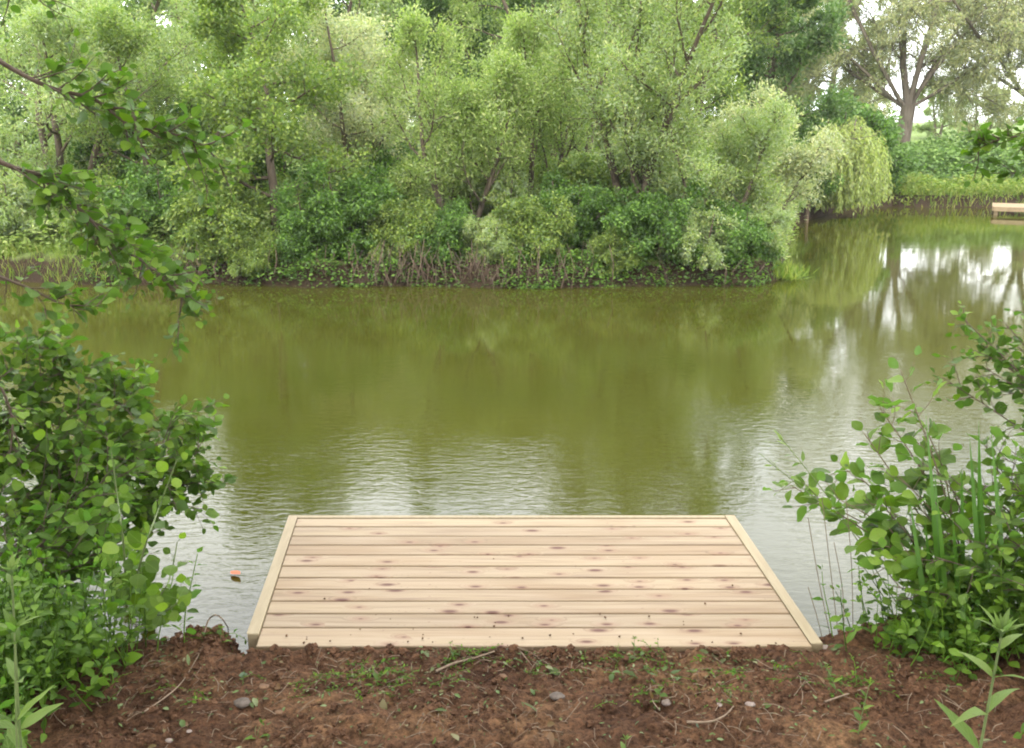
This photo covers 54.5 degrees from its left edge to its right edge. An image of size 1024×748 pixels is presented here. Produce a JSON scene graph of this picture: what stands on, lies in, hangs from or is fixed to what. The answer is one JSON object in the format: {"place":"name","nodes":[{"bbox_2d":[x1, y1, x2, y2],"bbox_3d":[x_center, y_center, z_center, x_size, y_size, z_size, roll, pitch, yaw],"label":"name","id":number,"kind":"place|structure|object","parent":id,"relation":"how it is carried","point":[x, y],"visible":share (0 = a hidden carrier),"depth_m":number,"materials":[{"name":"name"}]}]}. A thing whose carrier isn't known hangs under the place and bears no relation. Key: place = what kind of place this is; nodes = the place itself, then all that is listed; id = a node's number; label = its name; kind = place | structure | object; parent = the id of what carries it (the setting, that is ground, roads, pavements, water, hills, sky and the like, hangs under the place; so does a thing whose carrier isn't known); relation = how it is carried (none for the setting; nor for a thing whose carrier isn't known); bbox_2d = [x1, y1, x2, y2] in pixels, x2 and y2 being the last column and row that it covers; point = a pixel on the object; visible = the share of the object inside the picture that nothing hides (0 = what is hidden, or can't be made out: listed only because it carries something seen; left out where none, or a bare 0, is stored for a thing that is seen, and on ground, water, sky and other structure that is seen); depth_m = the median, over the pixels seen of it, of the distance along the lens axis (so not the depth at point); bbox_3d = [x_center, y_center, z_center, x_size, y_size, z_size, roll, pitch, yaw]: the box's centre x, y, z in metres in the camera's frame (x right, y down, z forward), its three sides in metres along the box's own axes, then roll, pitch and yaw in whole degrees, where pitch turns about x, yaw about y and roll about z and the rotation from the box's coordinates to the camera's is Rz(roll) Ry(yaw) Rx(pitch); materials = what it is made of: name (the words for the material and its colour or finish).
{"place":"outdoors","nodes":[
{"label":"outdoors","id":0,"kind":"place"},
{"bbox_2d":[0,207,1023,653],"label":"water","id":1,"kind":"structure","parent":0,"point":[510,401],"depth_m":8.96,"materials":[{"name":"liquid"}]},
{"bbox_2d":[770,259,818,281],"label":"water grass","id":2,"kind":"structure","parent":1,"relation":"in","point":[785,270],"depth_m":15.22,"materials":[{"name":"plant"}]},
{"bbox_2d":[992,202,1023,214],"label":"jetty","id":3,"kind":"object","parent":1,"relation":"in","point":[1010,207],"visible":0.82,"depth_m":25.64,"materials":[{"name":"brown wood"}]},
{"bbox_2d":[0,122,1023,747],"bbox_3d":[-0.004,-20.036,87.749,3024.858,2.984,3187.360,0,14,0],"label":"ground","id":4,"kind":"structure","parent":0,"point":[574,726],"depth_m":3.55,"materials":[{"name":"soil"}]},
{"bbox_2d":[0,608,53,747],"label":"willowherb","id":5,"kind":"object","parent":4,"relation":"on","point":[12,624],"visible":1,"depth_m":2.43,"materials":[{"name":"green plant"}]},
{"bbox_2d":[0,553,63,747],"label":"willowherb","id":6,"kind":"object","parent":4,"relation":"on","point":[38,715],"visible":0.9,"depth_m":2.66,"materials":[{"name":"green plant"}]},
{"bbox_2d":[0,169,68,247],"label":"bank shrub","id":7,"kind":"object","parent":4,"relation":"on","point":[17,195],"visible":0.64,"depth_m":15.86,"materials":[{"name":"green plant"}]},
{"bbox_2d":[0,418,159,624],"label":"sallow bush","id":8,"kind":"object","parent":4,"relation":"on","point":[83,524],"visible":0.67,"depth_m":4.23,"materials":[{"name":"green plant"}]},
{"bbox_2d":[0,0,179,175],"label":"alder tree","id":9,"kind":"object","parent":4,"relation":"on","point":[19,114],"visible":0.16,"depth_m":23.54,"materials":[{"name":"green plant"}]},
{"bbox_2d":[0,231,185,284],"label":"grass","id":10,"kind":"structure","parent":4,"relation":"on","point":[28,247],"depth_m":15.19,"materials":[{"name":"plant"}]},
{"bbox_2d":[0,515,205,747],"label":"undergrowth","id":11,"kind":"object","parent":4,"relation":"on","point":[72,632],"visible":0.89,"depth_m":3.58,"materials":[{"name":"green plant"}]},
{"bbox_2d":[50,175,161,252],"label":"bank shrub","id":12,"kind":"object","parent":4,"relation":"on","point":[69,220],"visible":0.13,"depth_m":15.40,"materials":[{"name":"green plant"}]},
{"bbox_2d":[0,0,224,195],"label":"willow tree","id":13,"kind":"object","parent":4,"relation":"on","point":[38,25],"visible":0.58,"depth_m":17.05,"materials":[{"name":"green plant"}]},
{"bbox_2d":[0,312,236,594],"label":"alder bush","id":14,"kind":"object","parent":4,"relation":"on","point":[41,440],"visible":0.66,"depth_m":4.68,"materials":[{"name":"green plant"}]},
{"bbox_2d":[56,121,181,201],"bbox_3d":[-7.576,-4.024,19.126,2.785,2.582,2.794,-8,16,-28],"label":"bank shrub","id":15,"kind":"object","parent":4,"relation":"on","point":[80,149],"visible":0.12,"depth_m":18.40,"materials":[{"name":"green plant"}]},
{"bbox_2d":[0,0,239,147],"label":"willow tree","id":16,"kind":"object","parent":4,"relation":"on","point":[151,17],"visible":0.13,"depth_m":20.77,"materials":[{"name":"green plant"}]},
{"bbox_2d":[0,0,254,469],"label":"alder tree","id":17,"kind":"object","parent":4,"relation":"on","point":[124,249],"visible":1,"depth_m":4.33,"materials":[{"name":"green plant"}]},
{"bbox_2d":[102,440,191,630],"bbox_3d":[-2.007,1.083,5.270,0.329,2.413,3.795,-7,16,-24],"label":"hazel sapling","id":18,"kind":"object","parent":4,"relation":"on","point":[175,600],"visible":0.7,"depth_m":3.69,"materials":[{"name":"green plant"}]},
{"bbox_2d":[95,157,202,244],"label":"bank shrub","id":19,"kind":"object","parent":4,"relation":"on","point":[152,193],"visible":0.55,"depth_m":15.66,"materials":[{"name":"green plant"}]},
{"bbox_2d":[28,0,294,183],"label":"willow tree","id":20,"kind":"object","parent":4,"relation":"on","point":[107,22],"visible":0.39,"depth_m":16.78,"materials":[{"name":"green plant"}]},
{"bbox_2d":[143,654,198,711],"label":"twig","id":21,"kind":"object","parent":4,"relation":"on","point":[173,690],"visible":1,"depth_m":3.53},
{"bbox_2d":[86,0,256,128],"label":"willow tree","id":22,"kind":"object","parent":4,"relation":"on","point":[171,6],"visible":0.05,"depth_m":24.41,"materials":[{"name":"green plant"}]},
{"bbox_2d":[162,180,275,266],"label":"bank shrub","id":23,"kind":"object","parent":4,"relation":"on","point":[238,215],"visible":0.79,"depth_m":14.82,"materials":[{"name":"green plant"}]},
{"bbox_2d":[147,0,291,125],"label":"distant tree","id":24,"kind":"object","parent":4,"relation":"on","point":[162,24],"visible":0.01,"depth_m":31.53,"materials":[{"name":"green plant"}]},
{"bbox_2d":[166,94,306,210],"bbox_3d":[-5.104,-3.910,18.450,2.999,2.781,3.009,8,16,28],"label":"bank shrub","id":25,"kind":"object","parent":4,"relation":"on","point":[260,165],"visible":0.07,"depth_m":17.97,"materials":[{"name":"green plant"}]},
{"bbox_2d":[233,697,250,707],"bbox_3d":[-0.947,1.151,3.486,0.064,0.030,0.051,0,14,0],"label":"stone","id":26,"kind":"object","parent":4,"relation":"on","point":[242,702],"visible":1,"depth_m":3.47,"materials":[{"name":"stone"}]},
{"bbox_2d":[224,226,282,280],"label":"bank shrub","id":27,"kind":"object","parent":4,"relation":"on","point":[251,258],"visible":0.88,"depth_m":14.66,"materials":[{"name":"green plant"}]},
{"bbox_2d":[155,0,382,233],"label":"willow tree","id":28,"kind":"object","parent":4,"relation":"on","point":[219,23],"visible":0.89,"depth_m":14.91,"materials":[{"name":"green plant"}]},
{"bbox_2d":[167,0,427,190],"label":"alder tree","id":29,"kind":"object","parent":4,"relation":"on","point":[381,4],"visible":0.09,"depth_m":19.58,"materials":[{"name":"green plant"}]},
{"bbox_2d":[267,179,375,266],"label":"bank shrub","id":30,"kind":"object","parent":4,"relation":"on","point":[292,243],"visible":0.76,"depth_m":14.70,"materials":[{"name":"green plant"}]},
{"bbox_2d":[261,0,429,174],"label":"willow tree","id":31,"kind":"object","parent":4,"relation":"on","point":[361,38],"visible":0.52,"depth_m":17.34,"materials":[{"name":"green plant"}]},
{"bbox_2d":[241,0,453,175],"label":"alder tree","id":32,"kind":"object","parent":4,"relation":"on","point":[386,33],"visible":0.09,"depth_m":22.70,"materials":[{"name":"green plant"}]},
{"bbox_2d":[290,150,409,256],"bbox_3d":[-2.491,-2.504,15.347,2.035,1.887,2.042,10,17,34],"label":"bank shrub","id":33,"kind":"object","parent":4,"relation":"on","point":[359,191],"visible":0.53,"depth_m":14.95,"materials":[{"name":"green plant"}]},
{"bbox_2d":[289,0,457,154],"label":"distant tree","id":34,"kind":"object","parent":4,"relation":"on","point":[428,132],"depth_m":36.82,"materials":[{"name":"green plant"}]},
{"bbox_2d":[323,136,430,184],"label":"bank shrub","id":35,"kind":"object","parent":4,"relation":"on","point":[383,158],"visible":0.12,"depth_m":17.77,"materials":[{"name":"green plant"}]},
{"bbox_2d":[364,667,391,685],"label":"weed seedling","id":36,"kind":"object","parent":4,"relation":"on","point":[375,675],"visible":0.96,"depth_m":3.63,"materials":[{"name":"green plant"}]},
{"bbox_2d":[0,159,799,266],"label":"bank herbs","id":37,"kind":"object","parent":4,"relation":"on","point":[37,237],"depth_m":15.55,"materials":[{"name":"green plant"}]},
{"bbox_2d":[360,193,444,265],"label":"bank shrub","id":38,"kind":"object","parent":4,"relation":"on","point":[389,232],"visible":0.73,"depth_m":14.95,"materials":[{"name":"green plant"}]},
{"bbox_2d":[373,150,467,211],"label":"bank shrub","id":39,"kind":"object","parent":4,"relation":"on","point":[398,166],"visible":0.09,"depth_m":16.45,"materials":[{"name":"green plant"}]},
{"bbox_2d":[332,0,509,151],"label":"oak tree","id":40,"kind":"object","parent":4,"relation":"on","point":[445,13],"visible":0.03,"depth_m":24.50,"materials":[{"name":"green plant"}]},
{"bbox_2d":[73,230,779,288],"bbox_3d":[-1.135,-1.756,14.946,10.825,0.898,1.494,0,14,0],"label":"bank ivy","id":41,"kind":"object","parent":4,"relation":"on","point":[314,256],"visible":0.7,"depth_m":14.64,"materials":[{"name":"green plant"}]},
{"bbox_2d":[408,194,479,266],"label":"bank shrub","id":42,"kind":"object","parent":4,"relation":"on","point":[450,220],"visible":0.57,"depth_m":14.83,"materials":[{"name":"green plant"}]},
{"bbox_2d":[135,238,765,289],"bbox_3d":[-0.842,-1.632,14.689,9.330,0.734,1.002,0,14,2],"label":"root tangle","id":43,"kind":"object","parent":4,"relation":"on","point":[421,266],"visible":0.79,"depth_m":14.56,"materials":[{"name":"plant"}]},
{"bbox_2d":[363,0,563,220],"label":"sallow tree","id":44,"kind":"object","parent":4,"relation":"on","point":[461,101],"visible":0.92,"depth_m":15.22,"materials":[{"name":"green plant"}]},
{"bbox_2d":[435,651,494,672],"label":"twig","id":45,"kind":"object","parent":4,"relation":"on","point":[446,666],"visible":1,"depth_m":3.79,"materials":[{"name":"wood"}]},
{"bbox_2d":[2,626,945,715],"bbox_3d":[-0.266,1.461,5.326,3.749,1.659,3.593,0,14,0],"label":"torn sprigs","id":46,"kind":"object","parent":4,"relation":"on","point":[733,672],"visible":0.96,"depth_m":3.66,"materials":[{"name":"green plant"}]},
{"bbox_2d":[455,213,524,265],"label":"bank shrub","id":47,"kind":"object","parent":4,"relation":"on","point":[486,230],"visible":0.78,"depth_m":14.65,"materials":[{"name":"green plant"}]},
{"bbox_2d":[437,120,544,184],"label":"bank shrub","id":48,"kind":"object","parent":4,"relation":"on","point":[493,161],"visible":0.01,"depth_m":19.13,"materials":[{"name":"green plant"}]},
{"bbox_2d":[458,160,543,226],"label":"bank shrub","id":49,"kind":"object","parent":4,"relation":"on","point":[507,185],"visible":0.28,"depth_m":15.93,"materials":[{"name":"green plant"}]},
{"bbox_2d":[406,0,599,156],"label":"alder tree","id":50,"kind":"object","parent":4,"relation":"on","point":[440,5],"visible":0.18,"depth_m":22.97,"materials":[{"name":"green plant"}]},
{"bbox_2d":[30,636,1005,747],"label":"leaf litter","id":51,"kind":"object","parent":4,"relation":"on","point":[382,705],"visible":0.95,"depth_m":3.58,"materials":[{"name":"plant"}]},
{"bbox_2d":[35,645,1002,747],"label":"root bits","id":52,"kind":"object","parent":4,"relation":"on","point":[512,699],"visible":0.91,"depth_m":3.47,"materials":[{"name":"wood"}]},
{"bbox_2d":[442,0,612,150],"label":"distant tree","id":53,"kind":"object","parent":4,"relation":"on","point":[535,7],"visible":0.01,"depth_m":34.04,"materials":[{"name":"green plant"}]},
{"bbox_2d":[460,0,604,200],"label":"sallow tree","id":54,"kind":"object","parent":4,"relation":"on","point":[517,33],"visible":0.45,"depth_m":16.93,"materials":[{"name":"green plant"}]},
{"bbox_2d":[247,515,822,653],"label":"fishing platform","id":55,"kind":"structure","parent":4,"relation":"on","point":[440,581],"depth_m":4.43,"materials":[{"name":"brown wood"}]},
{"bbox_2d":[489,188,581,268],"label":"bank shrub","id":56,"kind":"object","parent":4,"relation":"on","point":[529,231],"visible":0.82,"depth_m":14.73,"materials":[{"name":"green plant"}]},
{"bbox_2d":[549,692,564,700],"bbox_3d":[0.162,1.154,3.562,0.057,0.023,0.047,0,14,0],"label":"stone","id":57,"kind":"object","parent":4,"relation":"on","point":[555,696],"visible":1,"depth_m":3.55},
{"bbox_2d":[429,0,703,162],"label":"birch tree","id":58,"kind":"object","parent":4,"relation":"on","point":[470,14],"visible":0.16,"depth_m":21.86,"materials":[{"name":"green plant"}]},
{"bbox_2d":[523,164,627,254],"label":"bank shrub","id":59,"kind":"object","parent":4,"relation":"on","point":[587,211],"visible":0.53,"depth_m":15.12,"materials":[{"name":"green plant"}]},
{"bbox_2d":[536,144,627,190],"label":"bank shrub","id":60,"kind":"object","parent":4,"relation":"on","point":[576,156],"depth_m":18.10,"materials":[{"name":"green plant"}]},
{"bbox_2d":[543,148,640,239],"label":"bank shrub","id":61,"kind":"object","parent":4,"relation":"on","point":[576,171],"visible":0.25,"depth_m":16.43,"materials":[{"name":"green plant"}]},
{"bbox_2d":[578,225,650,276],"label":"bank shrub","id":62,"kind":"object","parent":4,"relation":"on","point":[600,249],"visible":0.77,"depth_m":14.60,"materials":[{"name":"green plant"}]},
{"bbox_2d":[528,0,753,215],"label":"sallow tree","id":63,"kind":"object","parent":4,"relation":"on","point":[618,96],"visible":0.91,"depth_m":14.97,"materials":[{"name":"green plant"}]},
{"bbox_2d":[563,0,731,154],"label":"distant tree","id":64,"kind":"object","parent":4,"relation":"on","point":[696,90],"visible":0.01,"depth_m":35.41,"materials":[{"name":"green plant"}]},
{"bbox_2d":[597,169,712,266],"bbox_3d":[2.181,-2.255,15.085,1.827,1.688,1.821,1,14,2],"label":"bank shrub","id":65,"kind":"object","parent":4,"relation":"on","point":[645,213],"visible":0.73,"depth_m":14.65,"materials":[{"name":"green plant"}]},
{"bbox_2d":[650,685,667,702],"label":"weed seedling","id":66,"kind":"object","parent":4,"relation":"on","point":[657,690],"visible":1,"depth_m":3.51,"materials":[{"name":"green plant"}]},
{"bbox_2d":[567,0,770,160],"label":"alder tree","id":67,"kind":"object","parent":4,"relation":"on","point":[738,88],"visible":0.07,"depth_m":22.86,"materials":[{"name":"green plant"}]},
{"bbox_2d":[652,201,745,273],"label":"bank shrub","id":68,"kind":"object","parent":4,"relation":"on","point":[691,235],"visible":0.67,"depth_m":14.62,"materials":[{"name":"green plant"}]},
{"bbox_2d":[669,130,739,162],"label":"bank shrub","id":69,"kind":"object","parent":4,"relation":"on","point":[706,141],"depth_m":18.74,"materials":[{"name":"green plant"}]},
{"bbox_2d":[604,90,808,216],"bbox_3d":[2.982,-3.066,15.575,3.076,2.637,2.444,-9,17,-32],"label":"sallow tree","id":70,"kind":"object","parent":4,"relation":"on","point":[724,178],"visible":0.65,"depth_m":15.19,"materials":[{"name":"green plant"}]},
{"bbox_2d":[686,706,733,723],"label":"twig","id":71,"kind":"object","parent":4,"relation":"on","point":[702,722],"visible":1,"depth_m":3.32,"materials":[{"name":"wood"}]},
{"bbox_2d":[654,0,804,142],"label":"ash tree","id":72,"kind":"object","parent":4,"relation":"on","point":[760,31],"visible":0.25,"depth_m":23.92,"materials":[{"name":"green plant"}]},
{"bbox_2d":[699,195,783,266],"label":"bank shrub","id":73,"kind":"object","parent":4,"relation":"on","point":[750,228],"visible":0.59,"depth_m":14.83,"materials":[{"name":"green plant"}]},
{"bbox_2d":[688,0,826,148],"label":"distant tree","id":74,"kind":"object","parent":4,"relation":"on","point":[705,105],"visible":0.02,"depth_m":39.30,"materials":[{"name":"green plant"}]},
{"bbox_2d":[746,206,794,256],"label":"bank shrub","id":75,"kind":"object","parent":4,"relation":"on","point":[778,224],"visible":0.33,"depth_m":15.19,"materials":[{"name":"green plant"}]},
{"bbox_2d":[702,74,851,234],"bbox_3d":[4.463,-3.654,17.260,2.497,2.969,2.024,0,14,0],"label":"willow tree","id":76,"kind":"object","parent":4,"relation":"on","point":[798,160],"visible":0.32,"depth_m":16.95,"materials":[{"name":"green plant"}]},
{"bbox_2d":[706,0,862,140],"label":"oak tree","id":77,"kind":"object","parent":4,"relation":"on","point":[832,15],"visible":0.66,"depth_m":24.87,"materials":[{"name":"green plant"}]},
{"bbox_2d":[777,188,806,223],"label":"bank shrub","id":78,"kind":"object","parent":4,"relation":"on","point":[799,208],"visible":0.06,"depth_m":21.04,"materials":[{"name":"green plant"}]},
{"bbox_2d":[784,138,844,215],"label":"bank shrub","id":79,"kind":"object","parent":4,"relation":"on","point":[829,191],"visible":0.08,"depth_m":23.89,"materials":[{"name":"green plant"}]},
{"bbox_2d":[751,0,896,138],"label":"distant tree","id":80,"kind":"object","parent":4,"relation":"on","point":[884,112],"visible":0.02,"depth_m":41.56,"materials":[{"name":"green plant"}]},
{"bbox_2d":[808,497,852,636],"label":"dry stalks","id":81,"kind":"object","parent":4,"relation":"on","point":[830,572],"visible":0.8,"depth_m":4.15,"materials":[{"name":"plant"}]},
{"bbox_2d":[822,663,843,694],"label":"weed seedling","id":82,"kind":"object","parent":4,"relation":"on","point":[833,685],"visible":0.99,"depth_m":3.53,"materials":[{"name":"green plant"}]},
{"bbox_2d":[760,429,907,613],"bbox_3d":[1.487,0.646,4.397,0.836,0.701,0.155,8,17,30],"label":"willow shoot","id":83,"kind":"object","parent":4,"relation":"on","point":[801,474],"visible":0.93,"depth_m":4.46,"materials":[{"name":"green plant"}]},
{"bbox_2d":[799,115,893,215],"bbox_3d":[8.362,-5.109,24.981,3.210,2.845,2.749,-13,19,-42],"label":"weeping willow","id":84,"kind":"object","parent":4,"relation":"on","point":[859,166],"visible":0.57,"depth_m":24.15,"materials":[{"name":"green plant"}]},
{"bbox_2d":[788,77,926,193],"bbox_3d":[9.665,-6.524,28.561,4.070,3.774,4.083,8,16,29],"label":"bank shrub","id":85,"kind":"object","parent":4,"relation":"on","point":[889,128],"visible":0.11,"depth_m":28.04,"materials":[{"name":"green plant"}]},
{"bbox_2d":[849,678,874,733],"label":"weed seedling","id":86,"kind":"object","parent":4,"relation":"on","point":[862,726],"visible":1,"depth_m":3.22,"materials":[{"name":"green plant"}]},
{"bbox_2d":[853,73,902,135],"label":"distant tree","id":87,"kind":"object","parent":4,"relation":"on","point":[883,100],"visible":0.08,"depth_m":47.55,"materials":[{"name":"green plant"}]},
{"bbox_2d":[762,345,994,620],"bbox_3d":[1.630,0.436,4.284,0.885,1.129,0.896,0,14,0],"label":"sallow sapling","id":88,"kind":"object","parent":4,"relation":"on","point":[877,525],"visible":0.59,"depth_m":4.24,"materials":[{"name":"green plant"}]},
{"bbox_2d":[760,0,1023,144],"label":"old willow","id":89,"kind":"object","parent":4,"relation":"on","point":[894,19],"visible":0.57,"depth_m":35.51,"materials":[{"name":"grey plant"}]},
{"bbox_2d":[786,130,1023,185],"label":"nettle bed","id":90,"kind":"object","parent":4,"relation":"on","point":[944,160],"visible":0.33,"depth_m":30.85,"materials":[{"name":"green plant"}]},
{"bbox_2d":[811,514,1023,738],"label":"undergrowth","id":91,"kind":"object","parent":4,"relation":"on","point":[967,632],"visible":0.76,"depth_m":3.86,"materials":[{"name":"green plant"}]},
{"bbox_2d":[859,179,1023,207],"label":"grass","id":92,"kind":"structure","parent":4,"relation":"on","point":[907,191],"depth_m":28.28,"materials":[{"name":"plant"}]},
{"bbox_2d":[912,75,974,137],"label":"distant tree","id":93,"kind":"object","parent":4,"relation":"on","point":[932,126],"visible":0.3,"depth_m":52.34,"materials":[{"name":"green plant"}]},
{"bbox_2d":[868,424,1023,648],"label":"alder bush","id":94,"kind":"object","parent":4,"relation":"on","point":[1008,520],"visible":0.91,"depth_m":3.95,"materials":[{"name":"green plant"}]},
{"bbox_2d":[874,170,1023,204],"bbox_3d":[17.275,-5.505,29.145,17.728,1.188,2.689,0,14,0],"label":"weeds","id":95,"kind":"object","parent":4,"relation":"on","point":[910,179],"visible":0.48,"depth_m":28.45,"materials":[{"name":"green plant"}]},
{"bbox_2d":[891,0,1023,150],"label":"old willow","id":96,"kind":"object","parent":4,"relation":"on","point":[961,53],"visible":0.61,"depth_m":33.96,"materials":[{"name":"green plant"}]},
{"bbox_2d":[910,420,1009,649],"bbox_3d":[1.780,0.642,3.920,0.418,0.926,0.238,5,15,18],"label":"iris clump","id":97,"kind":"object","parent":4,"relation":"on","point":[979,532],"visible":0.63,"depth_m":3.94,"materials":[{"name":"plant"}]},
{"bbox_2d":[925,299,1023,459],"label":"alder bush","id":98,"kind":"object","parent":4,"relation":"on","point":[990,352],"visible":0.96,"depth_m":4.61,"materials":[{"name":"green plant"}]},
{"bbox_2d":[934,605,1023,747],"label":"willowherb","id":99,"kind":"object","parent":4,"relation":"on","point":[1001,626],"visible":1,"depth_m":2.25,"materials":[{"name":"green plant"}]},
{"bbox_2d":[949,67,1023,146],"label":"distant tree","id":100,"kind":"object","parent":4,"relation":"on","point":[1016,114],"visible":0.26,"depth_m":44.21,"materials":[{"name":"green plant"}]},
{"bbox_2d":[956,116,1023,186],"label":"shrub","id":101,"kind":"object","parent":4,"relation":"on","point":[984,137],"visible":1,"depth_m":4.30,"materials":[{"name":"green plant"}]},
{"bbox_2d":[0,0,1023,121],"label":"sky","id":102,"kind":"structure","parent":0,"point":[918,116],"materials":[{"name":"white"}]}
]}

